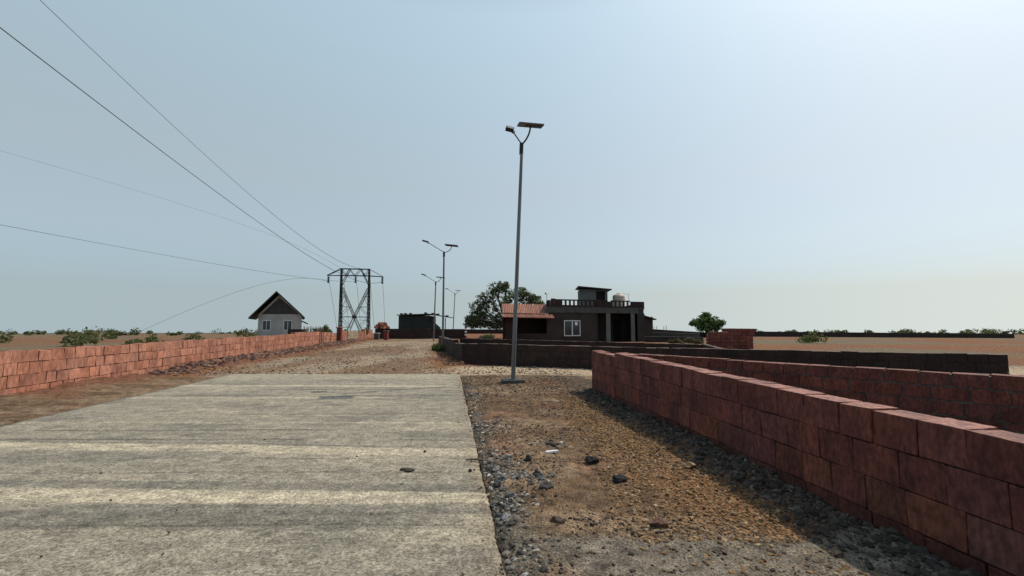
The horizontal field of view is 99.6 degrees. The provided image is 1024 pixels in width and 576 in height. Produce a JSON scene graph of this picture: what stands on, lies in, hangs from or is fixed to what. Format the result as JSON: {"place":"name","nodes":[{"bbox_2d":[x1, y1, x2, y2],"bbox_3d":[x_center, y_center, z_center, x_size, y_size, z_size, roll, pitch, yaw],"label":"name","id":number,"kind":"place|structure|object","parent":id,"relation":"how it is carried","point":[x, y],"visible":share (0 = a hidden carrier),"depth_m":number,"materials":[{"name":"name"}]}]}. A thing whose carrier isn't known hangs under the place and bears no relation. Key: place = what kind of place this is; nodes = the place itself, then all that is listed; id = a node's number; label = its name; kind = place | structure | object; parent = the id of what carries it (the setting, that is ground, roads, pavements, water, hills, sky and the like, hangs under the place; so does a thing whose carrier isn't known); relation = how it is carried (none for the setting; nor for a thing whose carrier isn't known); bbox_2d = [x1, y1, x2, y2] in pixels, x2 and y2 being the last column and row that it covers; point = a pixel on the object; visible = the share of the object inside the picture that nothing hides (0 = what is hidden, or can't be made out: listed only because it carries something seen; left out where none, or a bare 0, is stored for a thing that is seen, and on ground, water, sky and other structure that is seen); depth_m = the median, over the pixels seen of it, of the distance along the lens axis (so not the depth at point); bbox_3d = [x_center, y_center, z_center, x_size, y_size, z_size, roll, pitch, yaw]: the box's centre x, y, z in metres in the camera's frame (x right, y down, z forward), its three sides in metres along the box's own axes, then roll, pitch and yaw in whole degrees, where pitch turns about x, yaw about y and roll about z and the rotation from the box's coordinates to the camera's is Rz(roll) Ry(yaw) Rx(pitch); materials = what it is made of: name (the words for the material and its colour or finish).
{"place":"outdoors","nodes":[
{"label":"outdoors","id":0,"kind":"place"},
{"bbox_2d":[0,374,505,575],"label":"concrete road","id":1,"kind":"structure","parent":0,"point":[141,455],"depth_m":4.34,"materials":[{"name":"grey concrete"}]},
{"bbox_2d":[1,378,503,574],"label":"slab crumbs","id":2,"kind":"object","parent":1,"relation":"on","point":[501,569],"visible":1,"depth_m":4.15,"materials":[{"name":"stone"}]},
{"bbox_2d":[400,467,414,471],"bbox_3d":[-1.143,1.986,4.745,0.170,0.026,0.111,-3,-6,33],"label":"stone","id":3,"kind":"object","parent":1,"relation":"on","point":[406,469],"visible":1,"depth_m":4.71,"materials":[{"name":"stone"}]},
{"bbox_2d":[0,333,1023,575],"bbox_3d":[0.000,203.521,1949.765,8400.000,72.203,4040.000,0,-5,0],"label":"ground","id":4,"kind":"structure","parent":0,"point":[582,486],"depth_m":5.16,"materials":[{"name":"soil"}]},
{"bbox_2d":[0,334,294,394],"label":"block wall","id":5,"kind":"structure","parent":4,"relation":"on","point":[26,370],"depth_m":12.71,"materials":[{"name":"red brick"}]},
{"bbox_2d":[144,338,365,375],"bbox_3d":[-13.084,3.967,28.845,2.205,0.367,30.510,1,-5,-8],"label":"wall foot rubble","id":6,"kind":"object","parent":4,"relation":"on","point":[188,369],"depth_m":18.71,"materials":[{"name":"stone"}]},
{"bbox_2d":[248,291,307,335],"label":"house","id":7,"kind":"structure","parent":4,"relation":"on","point":[276,313],"depth_m":45.89,"materials":[{"name":"white paint"}]},
{"bbox_2d":[262,320,270,329],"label":"window","id":8,"kind":"structure","parent":7,"relation":"in","point":[266,324],"depth_m":45.80,"materials":[{"name":"white glass"}]},
{"bbox_2d":[283,320,291,329],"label":"window","id":9,"kind":"structure","parent":7,"relation":"in","point":[287,323],"depth_m":45.80,"materials":[{"name":"white glass"}]},
{"bbox_2d":[288,329,306,333],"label":"boundary wall","id":10,"kind":"structure","parent":4,"relation":"on","point":[294,330],"depth_m":37.82,"materials":[{"name":"paint"}]},
{"bbox_2d":[291,332,318,346],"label":"block wall","id":11,"kind":"structure","parent":4,"relation":"on","point":[305,338],"depth_m":30.19,"materials":[{"name":"red brick"}]},
{"bbox_2d":[302,326,323,342],"bbox_3d":[-15.526,3.775,33.810,1.752,1.611,0.428,0,-5,0],"label":"stick fence","id":12,"kind":"object","parent":4,"relation":"on","point":[319,330],"visible":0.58,"depth_m":33.90,"materials":[{"name":"grey wood"}]},
{"bbox_2d":[319,325,328,331],"bbox_3d":[-15.699,3.999,36.105,1.152,2.073,1.380,0,-5,0],"label":"shrub","id":13,"kind":"object","parent":4,"relation":"on","point":[326,327],"visible":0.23,"depth_m":35.76,"materials":[{"name":"green plant"}]},
{"bbox_2d":[319,332,330,342],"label":"block wall","id":14,"kind":"structure","parent":4,"relation":"on","point":[327,337],"depth_m":35.09,"materials":[{"name":"brick"}]},
{"bbox_2d":[330,333,334,341],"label":"block wall","id":15,"kind":"structure","parent":4,"relation":"on","point":[332,335],"depth_m":37.26,"materials":[{"name":"red brick"}]},
{"bbox_2d":[336,327,343,340],"bbox_3d":[-15.450,4.251,38.730,0.536,1.508,0.492,0,-5,0],"label":"gate post","id":16,"kind":"object","parent":4,"relation":"on","point":[339,333],"visible":0.82,"depth_m":38.55,"materials":[{"name":"red brick"}]},
{"bbox_2d":[342,331,347,339],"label":"block wall","id":17,"kind":"structure","parent":4,"relation":"on","point":[344,336],"depth_m":41.47,"materials":[{"name":"brick"}]},
{"bbox_2d":[347,330,358,338],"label":"block wall","id":18,"kind":"structure","parent":4,"relation":"on","point":[352,334],"depth_m":45.40,"materials":[{"name":"beige concrete"}]},
{"bbox_2d":[327,268,383,330],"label":"pylon","id":19,"kind":"object","parent":4,"relation":"on","point":[341,297],"visible":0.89,"depth_m":128.25,"materials":[{"name":"metal"}]},
{"bbox_2d":[3,151,339,267],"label":"earth wire","id":20,"kind":"object","parent":19,"relation":"attached to","point":[172,201],"visible":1,"depth_m":40.70,"materials":[{"name":"metal"}]},
{"bbox_2d":[3,225,355,281],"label":"power line","id":21,"kind":"object","parent":19,"relation":"attached to","point":[178,257],"visible":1,"depth_m":35.69,"materials":[{"name":"metal"}]},
{"bbox_2d":[0,27,379,282],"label":"power line","id":22,"kind":"object","parent":19,"relation":"attached to","point":[145,138],"visible":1,"depth_m":18.58,"materials":[{"name":"metal"}]},
{"bbox_2d":[40,0,360,268],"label":"earth wire","id":23,"kind":"object","parent":19,"relation":"attached to","point":[176,128],"visible":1,"depth_m":27.87,"materials":[{"name":"metal"}]},
{"bbox_2d":[118,278,324,341],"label":"power line","id":24,"kind":"object","parent":19,"relation":"attached to","point":[215,299],"visible":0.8,"depth_m":59.19,"materials":[{"name":"metal"}]},
{"bbox_2d":[359,331,363,338],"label":"block wall","id":25,"kind":"structure","parent":4,"relation":"on","point":[361,334],"depth_m":49.55,"materials":[{"name":"red brick"}]},
{"bbox_2d":[362,330,372,337],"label":"block wall","id":26,"kind":"structure","parent":4,"relation":"on","point":[369,334],"depth_m":53.88,"materials":[{"name":"brick"}]},
{"bbox_2d":[373,333,379,339],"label":"concrete block","id":27,"kind":"structure","parent":4,"relation":"on","point":[376,336],"depth_m":46.92,"materials":[{"name":"white concrete"}]},
{"bbox_2d":[183,343,580,374],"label":"road stones","id":28,"kind":"object","parent":4,"relation":"on","point":[418,367],"visible":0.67,"depth_m":16.51,"materials":[{"name":"gravel"}]},
{"bbox_2d":[374,322,389,328],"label":"block stack","id":29,"kind":"object","parent":4,"relation":"on","point":[381,325],"visible":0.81,"depth_m":49.37,"materials":[{"name":"red brick"}]},
{"bbox_2d":[383,330,388,339],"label":"gate post","id":30,"kind":"object","parent":4,"relation":"on","point":[386,334],"visible":0.82,"depth_m":45.77,"materials":[{"name":"brick"}]},
{"bbox_2d":[375,328,465,338],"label":"block wall","id":31,"kind":"structure","parent":4,"relation":"on","point":[421,333],"depth_m":49.66,"materials":[{"name":"brown brick"}]},
{"bbox_2d":[397,314,453,328],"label":"shed","id":32,"kind":"structure","parent":4,"relation":"on","point":[416,321],"depth_m":53.84,"materials":[{"name":"metal"}]},
{"bbox_2d":[421,274,442,340],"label":"solar street lamp","id":33,"kind":"object","parent":4,"relation":"on","point":[434,305],"visible":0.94,"depth_m":40.13,"materials":[{"name":"metal"}]},
{"bbox_2d":[431,343,438,350],"bbox_3d":[-4.848,3.859,27.217,0.477,0.844,1.131,0,-5,-4],"label":"shrub","id":34,"kind":"object","parent":4,"relation":"on","point":[433,347],"visible":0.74,"depth_m":26.88,"materials":[{"name":"green plant"}]},
{"bbox_2d":[435,341,444,351],"bbox_3d":[-4.250,3.641,25.506,0.573,0.989,0.799,2,-5,-24],"label":"shrub","id":35,"kind":"object","parent":4,"relation":"on","point":[440,347],"visible":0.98,"depth_m":25.43,"materials":[{"name":"green plant"}]},
{"bbox_2d":[422,240,457,343],"bbox_3d":[-4.804,0.349,28.622,2.391,7.157,0.600,0,-5,0],"label":"solar street lamp","id":36,"kind":"object","parent":4,"relation":"on","point":[451,245],"visible":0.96,"depth_m":28.61,"materials":[{"name":"metal"}]},
{"bbox_2d":[443,337,450,352],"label":"block wall","id":37,"kind":"structure","parent":4,"relation":"on","point":[445,342],"depth_m":25.48,"materials":[{"name":"grey concrete"}]},
{"bbox_2d":[436,342,464,365],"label":"verge stones","id":38,"kind":"object","parent":4,"relation":"on","point":[446,362],"visible":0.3,"depth_m":19.36,"materials":[{"name":"brown stone"}]},
{"bbox_2d":[445,288,459,328],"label":"solar street lamp","id":39,"kind":"object","parent":4,"relation":"on","point":[454,306],"visible":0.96,"depth_m":59.95,"materials":[{"name":"metal"}]},
{"bbox_2d":[447,339,458,357],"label":"block wall","id":40,"kind":"structure","parent":4,"relation":"on","point":[450,347],"depth_m":21.80,"materials":[{"name":"grey concrete"}]},
{"bbox_2d":[454,343,464,361],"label":"block wall","id":41,"kind":"structure","parent":4,"relation":"on","point":[459,351],"depth_m":18.98,"materials":[{"name":"grey concrete"}]},
{"bbox_2d":[466,329,502,333],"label":"boundary wall","id":42,"kind":"structure","parent":4,"relation":"on","point":[481,331],"depth_m":83.59,"materials":[{"name":"grey concrete"}]},
{"bbox_2d":[478,334,494,338],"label":"shrub","id":43,"kind":"object","parent":4,"relation":"on","point":[490,336],"visible":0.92,"depth_m":45.34,"materials":[{"name":"green plant"}]},
{"bbox_2d":[462,281,544,330],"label":"leafy tree","id":44,"kind":"object","parent":4,"relation":"on","point":[479,318],"visible":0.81,"depth_m":51.67,"materials":[{"name":"green plant"}]},
{"bbox_2d":[0,326,1023,346],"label":"scrub","id":45,"kind":"object","parent":4,"relation":"on","point":[73,339],"visible":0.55,"depth_m":43.37,"materials":[{"name":"green plant"}]},
{"bbox_2d":[463,377,580,575],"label":"rubble","id":46,"kind":"object","parent":4,"relation":"on","point":[523,549],"visible":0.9,"depth_m":4.11,"materials":[{"name":"stone"}]},
{"bbox_2d":[465,458,487,460],"bbox_3d":[-0.414,2.007,5.061,0.262,0.035,0.028,-1,-5,7],"label":"twig","id":47,"kind":"object","parent":46,"relation":"on","point":[479,459],"visible":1,"depth_m":5.05,"materials":[{"name":"brown wood"}]},
{"bbox_2d":[492,465,499,470],"bbox_3d":[-0.171,1.974,4.720,0.087,0.066,0.102,0,-5,3],"label":"rubble chunk","id":48,"kind":"object","parent":46,"relation":"on","point":[495,468],"visible":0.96,"depth_m":4.71,"materials":[{"name":"stone"}]},
{"bbox_2d":[493,479,501,487],"bbox_3d":[-0.141,1.928,4.258,0.088,0.078,0.084,-4,-6,39],"label":"rubble chunk","id":49,"kind":"object","parent":46,"relation":"on","point":[497,483],"visible":0.99,"depth_m":4.24,"materials":[{"name":"stone"}]},
{"bbox_2d":[496,475,505,481],"bbox_3d":[-0.108,1.933,4.406,0.135,0.060,0.086,-2,-5,26],"label":"rubble chunk","id":50,"kind":"object","parent":46,"relation":"on","point":[501,477],"visible":0.94,"depth_m":4.38,"materials":[{"name":"stone"}]},
{"bbox_2d":[500,512,510,521],"bbox_3d":[-0.051,1.901,3.590,0.089,0.057,0.116,2,-5,-26],"label":"rubble chunk","id":51,"kind":"object","parent":46,"relation":"on","point":[505,516],"visible":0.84,"depth_m":3.58,"materials":[{"name":"stone"}]},
{"bbox_2d":[501,503,510,507],"bbox_3d":[-0.044,1.893,3.758,0.095,0.059,0.058,2,-5,-26],"label":"rubble chunk","id":52,"kind":"object","parent":46,"relation":"on","point":[505,505],"visible":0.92,"depth_m":3.74,"materials":[{"name":"stone"}]},
{"bbox_2d":[505,492,516,497],"bbox_3d":[-0.012,1.902,3.950,0.118,0.085,0.087,1,-5,-16],"label":"rubble chunk","id":53,"kind":"object","parent":46,"relation":"on","point":[511,495],"visible":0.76,"depth_m":3.92,"materials":[{"name":"stone"}]},
{"bbox_2d":[538,475,545,479],"bbox_3d":[0.310,1.945,4.434,0.090,0.050,0.062,1,-5,-11],"label":"rubble chunk","id":54,"kind":"object","parent":46,"relation":"on","point":[541,477],"visible":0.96,"depth_m":4.42,"materials":[{"name":"stone"}]},
{"bbox_2d":[502,122,543,383],"bbox_3d":[0.244,-1.118,12.219,1.585,7.801,0.852,-5,-7,43],"label":"solar street lamp","id":55,"kind":"object","parent":4,"relation":"on","point":[513,380],"visible":0.98,"depth_m":12.26,"materials":[{"name":"metal"}]},
{"bbox_2d":[525,454,531,460],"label":"stone","id":56,"kind":"object","parent":4,"relation":"on","point":[528,457],"visible":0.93,"depth_m":5.01,"materials":[{"name":"grey stone"}]},
{"bbox_2d":[532,469,542,476],"bbox_3d":[0.275,1.952,4.540,0.089,0.092,0.116,3,-6,-30],"label":"rubble chunk","id":57,"kind":"object","parent":4,"relation":"on","point":[536,472],"visible":0.73,"depth_m":4.53,"materials":[{"name":"stone"}]},
{"bbox_2d":[539,482,553,488],"bbox_3d":[0.330,1.919,4.176,0.122,0.086,0.109,-3,-6,31],"label":"stone","id":58,"kind":"object","parent":4,"relation":"on","point":[546,485],"visible":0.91,"depth_m":4.16,"materials":[{"name":"grey stone"}]},
{"bbox_2d":[546,442,556,446],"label":"stone","id":59,"kind":"object","parent":4,"relation":"on","point":[552,444],"visible":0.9,"depth_m":5.70,"materials":[{"name":"grey stone"}]},
{"bbox_2d":[545,450,558,452],"bbox_3d":[0.498,2.039,5.407,0.165,0.030,0.063,1,-5,-10],"label":"scrap board","id":60,"kind":"object","parent":4,"relation":"on","point":[550,451],"visible":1,"depth_m":5.39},
{"bbox_2d":[549,516,564,523],"bbox_3d":[0.364,1.860,3.473,0.112,0.060,0.080,-4,-6,37],"label":"stone","id":61,"kind":"object","parent":4,"relation":"on","point":[557,519],"visible":0.98,"depth_m":3.46,"materials":[{"name":"brown stone"}]},
{"bbox_2d":[502,286,656,341],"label":"house","id":62,"kind":"structure","parent":4,"relation":"on","point":[594,314],"depth_m":39.42,"materials":[{"name":"paint"}]},
{"bbox_2d":[564,320,579,335],"bbox_3d":[5.394,3.589,38.717,1.675,1.385,0.110,2,-5,-20],"label":"window","id":63,"kind":"structure","parent":62,"relation":"in","point":[571,327],"depth_m":38.68,"materials":[{"name":"white glass"}]},
{"bbox_2d":[613,320,620,340],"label":"door","id":64,"kind":"structure","parent":62,"relation":"in","point":[616,323],"depth_m":42.75,"materials":[{"name":"black wood"}]},
{"bbox_2d":[613,293,624,305],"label":"water tank","id":65,"kind":"object","parent":62,"relation":"on","point":[618,296],"visible":0.49,"depth_m":43.84,"materials":[{"name":"beige plastic"}]},
{"bbox_2d":[460,338,701,347],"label":"block wall","id":66,"kind":"structure","parent":4,"relation":"on","point":[580,343],"depth_m":22.11,"materials":[{"name":"red brick"}]},
{"bbox_2d":[585,455,599,464],"bbox_3d":[0.939,2.011,5.029,0.176,0.122,0.163,0,-5,5],"label":"stone","id":67,"kind":"object","parent":4,"relation":"on","point":[589,459],"visible":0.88,"depth_m":4.98,"materials":[{"name":"grey stone"}]},
{"bbox_2d":[591,350,616,398],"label":"block wall","id":68,"kind":"structure","parent":4,"relation":"on","point":[603,371],"depth_m":9.55,"materials":[{"name":"red brick"}]},
{"bbox_2d":[612,474,627,482],"bbox_3d":[1.090,1.945,4.400,0.161,0.092,0.132,1,-5,-14],"label":"stone","id":69,"kind":"object","parent":4,"relation":"on","point":[619,478],"visible":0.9,"depth_m":4.36,"materials":[{"name":"grey stone"}]},
{"bbox_2d":[648,517,668,527],"bbox_3d":[1.172,1.880,3.470,0.160,0.082,0.106,0,-5,0],"label":"stone","id":70,"kind":"object","parent":4,"relation":"on","point":[660,521],"visible":1,"depth_m":3.44,"materials":[{"name":"brown stone"}]},
{"bbox_2d":[645,336,703,342],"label":"boundary wall","id":71,"kind":"structure","parent":4,"relation":"on","point":[655,339],"depth_m":39.45,"materials":[{"name":"paint"}]},
{"bbox_2d":[653,332,699,336],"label":"boundary wall","id":72,"kind":"structure","parent":4,"relation":"on","point":[676,334],"depth_m":46.57,"materials":[{"name":"grey concrete"}]},
{"bbox_2d":[667,338,685,343],"bbox_3d":[12.995,4.381,33.893,1.062,0.935,1.498,5,-7,-44],"label":"shrub","id":73,"kind":"object","parent":4,"relation":"on","point":[678,340],"visible":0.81,"depth_m":33.79,"materials":[{"name":"green plant"}]},
{"bbox_2d":[653,329,706,336],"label":"boundary wall","id":74,"kind":"structure","parent":4,"relation":"on","point":[702,334],"depth_m":56.74,"materials":[{"name":"paint"}]},
{"bbox_2d":[682,462,696,467],"bbox_3d":[1.984,1.986,4.837,0.169,0.103,0.113,2,-5,-19],"label":"stone","id":75,"kind":"object","parent":4,"relation":"on","point":[688,464],"visible":0.87,"depth_m":4.81,"materials":[{"name":"beige stone"}]},
{"bbox_2d":[684,337,703,343],"bbox_3d":[15.390,4.614,36.737,1.331,0.954,1.656,2,-5,-20],"label":"shrub","id":76,"kind":"object","parent":4,"relation":"on","point":[692,340],"visible":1,"depth_m":36.59,"materials":[{"name":"green plant"}]},
{"bbox_2d":[461,375,943,575],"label":"pebbles","id":77,"kind":"object","parent":4,"relation":"on","point":[561,563],"visible":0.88,"depth_m":4.44,"materials":[{"name":"stone"}]},
{"bbox_2d":[688,312,725,333],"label":"leafy tree","id":78,"kind":"object","parent":4,"relation":"on","point":[706,322],"visible":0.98,"depth_m":54.44,"materials":[{"name":"green plant"}]},
{"bbox_2d":[701,344,723,348],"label":"block wall","id":79,"kind":"structure","parent":4,"relation":"on","point":[706,346],"depth_m":19.55,"materials":[{"name":"grey concrete"}]},
{"bbox_2d":[706,328,756,349],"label":"brick pier","id":80,"kind":"structure","parent":4,"relation":"on","point":[734,338],"depth_m":26.84,"materials":[{"name":"red brick"}]},
{"bbox_2d":[465,343,1009,375],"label":"block wall","id":81,"kind":"structure","parent":4,"relation":"on","point":[563,356],"depth_m":13.56,"materials":[{"name":"red brick"}]},
{"bbox_2d":[569,388,981,575],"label":"shaded rubble","id":82,"kind":"object","parent":4,"relation":"on","point":[934,562],"visible":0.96,"depth_m":3.65,"materials":[{"name":"stone"}]},
{"bbox_2d":[615,353,1023,575],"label":"block wall","id":83,"kind":"structure","parent":4,"relation":"on","point":[950,491],"depth_m":3.40,"materials":[{"name":"red brick"}]},
{"bbox_2d":[630,353,1023,432],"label":"block wall","id":84,"kind":"structure","parent":4,"relation":"on","point":[996,400],"depth_m":7.51,"materials":[{"name":"red brick"}]},
{"bbox_2d":[749,331,1014,337],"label":"boundary wall","id":85,"kind":"structure","parent":4,"relation":"on","point":[868,334],"depth_m":55.04,"materials":[{"name":"paint"}]},
{"bbox_2d":[0,0,1023,333],"label":"sky","id":86,"kind":"structure","parent":0,"point":[761,165],"materials":[{"name":"blue"}]},
{"bbox_2d":[556,395,879,575],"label":"gravel","id":87,"kind":"structure","parent":0,"point":[721,500],"depth_m":4.04,"materials":[{"name":"gravel"}]}
]}

